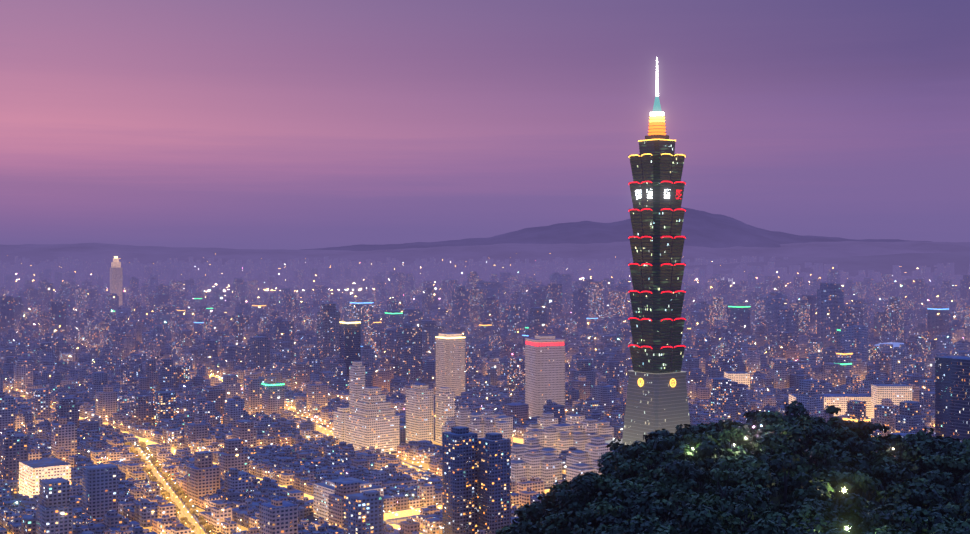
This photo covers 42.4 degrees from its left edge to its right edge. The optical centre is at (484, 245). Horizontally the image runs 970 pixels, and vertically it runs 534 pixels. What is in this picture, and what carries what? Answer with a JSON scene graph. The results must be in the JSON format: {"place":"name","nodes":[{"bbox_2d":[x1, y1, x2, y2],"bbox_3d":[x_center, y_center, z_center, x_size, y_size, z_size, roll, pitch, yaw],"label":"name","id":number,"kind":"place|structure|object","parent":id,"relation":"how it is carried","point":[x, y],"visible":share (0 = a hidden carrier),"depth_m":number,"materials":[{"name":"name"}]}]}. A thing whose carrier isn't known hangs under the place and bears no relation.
{"place":"outdoors","nodes":[
{"label":"outdoors","id":0,"kind":"place"},
{"bbox_2d":[0,374,565,533],"bbox_3d":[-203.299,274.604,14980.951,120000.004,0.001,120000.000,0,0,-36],"label":"ground","id":1,"kind":"structure","parent":0,"point":[311,518],"depth_m":1464.77,"materials":[{"name":"grey asphalt"}]},
{"bbox_2d":[124,441,215,533],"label":"avenue tree","id":2,"kind":"object","parent":1,"relation":"on","point":[186,499],"depth_m":1352.31,"materials":[{"name":"plant"}]},
{"bbox_2d":[3,374,548,533],"bbox_3d":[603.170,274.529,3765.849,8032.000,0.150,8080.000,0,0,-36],"label":"pavements","id":3,"kind":"structure","parent":1,"relation":"on","point":[201,526],"depth_m":1448.52,"materials":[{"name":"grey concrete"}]},
{"bbox_2d":[110,258,785,396],"bbox_3d":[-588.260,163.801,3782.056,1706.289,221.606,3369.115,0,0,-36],"label":"buildings","id":4,"kind":"structure","parent":1,"relation":"on","point":[450,363],"depth_m":2221.43,"materials":[{"name":"beige concrete"}]},
{"bbox_2d":[114,256,464,338],"bbox_3d":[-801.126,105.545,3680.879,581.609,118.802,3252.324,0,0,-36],"label":"rooftop lights","id":5,"kind":"object","parent":4,"relation":"attached to","point":[360,322],"visible":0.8,"depth_m":2458.66,"materials":[{"name":"gold glowing light-emitting surface"}]},
{"bbox_2d":[19,361,911,521],"bbox_3d":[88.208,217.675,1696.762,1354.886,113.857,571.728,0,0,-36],"label":"buildings","id":6,"kind":"structure","parent":1,"relation":"on","point":[367,417],"depth_m":1662.95,"materials":[{"name":"beige concrete"}]},
{"bbox_2d":[442,426,510,533],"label":"apartment building","id":7,"kind":"structure","parent":1,"relation":"on","point":[476,484],"depth_m":1153.25,"materials":[{"name":"blue concrete"}]},
{"bbox_2d":[0,256,969,533],"bbox_3d":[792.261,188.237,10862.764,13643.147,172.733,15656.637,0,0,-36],"label":"city buildings","id":8,"kind":"structure","parent":1,"relation":"on","point":[88,346],"depth_m":2543.02,"materials":[{"name":"grey concrete"}]},
{"bbox_2d":[177,305,869,421],"bbox_3d":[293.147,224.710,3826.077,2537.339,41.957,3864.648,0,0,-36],"label":"rooftop lights","id":9,"kind":"object","parent":8,"relation":"on","point":[489,325],"visible":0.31,"depth_m":2488.33},
{"bbox_2d":[194,302,945,346],"bbox_3d":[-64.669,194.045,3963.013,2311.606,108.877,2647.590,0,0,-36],"label":"blue crown lights","id":10,"kind":"object","parent":8,"relation":"attached to","point":[528,335],"visible":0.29,"depth_m":3236.07},
{"bbox_2d":[14,259,955,531],"bbox_3d":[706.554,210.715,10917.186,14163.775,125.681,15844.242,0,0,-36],"label":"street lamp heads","id":11,"kind":"object","parent":1,"relation":"on","point":[376,371],"visible":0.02,"depth_m":2745.97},
{"bbox_2d":[525,335,564,417],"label":"high-rise building","id":12,"kind":"structure","parent":1,"relation":"on","point":[544,374],"depth_m":1913.92,"materials":[{"name":"concrete"}]},
{"bbox_2d":[526,341,564,345],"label":"rooftop light band","id":13,"kind":"object","parent":12,"relation":"on","point":[546,344],"visible":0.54,"depth_m":1914.57,"materials":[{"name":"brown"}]},
{"bbox_2d":[156,305,969,440],"bbox_3d":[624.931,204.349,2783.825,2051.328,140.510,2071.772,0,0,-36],"label":"buildings","id":14,"kind":"structure","parent":1,"relation":"on","point":[952,396],"depth_m":1485.62,"materials":[{"name":"grey concrete"}]},
{"bbox_2d":[605,59,689,445],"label":"skyscraper","id":15,"kind":"structure","parent":1,"relation":"on","point":[657,397],"depth_m":1533.92,"materials":[{"name":"grey glass"}]},
{"bbox_2d":[875,342,903,348],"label":"rooftop","id":16,"kind":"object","parent":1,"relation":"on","point":[896,344],"depth_m":3112.64,"materials":[{"name":"blue"}]},
{"bbox_2d":[3,375,565,533],"bbox_3d":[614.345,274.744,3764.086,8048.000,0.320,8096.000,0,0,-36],"label":"roads","id":17,"kind":"structure","parent":0,"point":[176,500],"depth_m":1422.23,"materials":[{"name":"asphalt"}]},
{"bbox_2d":[107,376,549,533],"bbox_3d":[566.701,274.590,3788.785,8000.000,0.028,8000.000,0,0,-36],"label":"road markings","id":18,"kind":"object","parent":17,"relation":"on","point":[305,494],"visible":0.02,"depth_m":1289.26,"materials":[{"name":"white paint"}]},
{"bbox_2d":[84,374,514,533],"bbox_3d":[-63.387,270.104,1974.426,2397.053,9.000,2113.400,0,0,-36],"label":"street lights","id":19,"kind":"object","parent":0,"point":[286,443],"visible":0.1,"depth_m":1437.98},
{"bbox_2d":[0,241,969,265],"bbox_3d":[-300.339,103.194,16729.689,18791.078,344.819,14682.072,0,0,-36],"label":"hills","id":20,"kind":"structure","parent":0,"point":[37,254],"depth_m":16385.78,"materials":[{"name":"purple"}]},
{"bbox_2d":[0,0,969,249],"label":"sky","id":21,"kind":"structure","parent":0,"point":[231,124],"materials":[{"name":"purple"}]},
{"bbox_2d":[194,298,851,385],"bbox_3d":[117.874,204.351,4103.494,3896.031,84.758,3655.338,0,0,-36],"label":"rooftop lights","id":22,"kind":"object","parent":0,"point":[525,327],"visible":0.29,"depth_m":2759.10},
{"bbox_2d":[300,207,931,250],"bbox_3d":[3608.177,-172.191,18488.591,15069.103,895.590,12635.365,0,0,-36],"label":"mountain","id":23,"kind":"structure","parent":0,"point":[703,229],"depth_m":18246.42,"materials":[{"name":"purple"}]},
{"bbox_2d":[626,452,968,532],"bbox_3d":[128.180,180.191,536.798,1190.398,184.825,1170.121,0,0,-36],"label":"foliage","id":24,"kind":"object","parent":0,"point":[774,499],"depth_m":536.50,"materials":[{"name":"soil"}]},
{"bbox_2d":[495,400,969,533],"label":"hill tree","id":25,"kind":"object","parent":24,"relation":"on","point":[811,509],"depth_m":507.88,"materials":[{"name":"green plant"}]},
{"bbox_2d":[692,425,893,530],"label":"hillside lights","id":26,"kind":"object","parent":24,"relation":"on","point":[846,528],"visible":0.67,"depth_m":549.75,"materials":[{"name":"yellow"}]},
{"bbox_2d":[628,252,969,277],"bbox_3d":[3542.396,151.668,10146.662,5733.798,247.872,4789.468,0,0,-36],"label":"hill","id":27,"kind":"structure","parent":0,"point":[908,263],"depth_m":10079.99,"materials":[{"name":"purple"}]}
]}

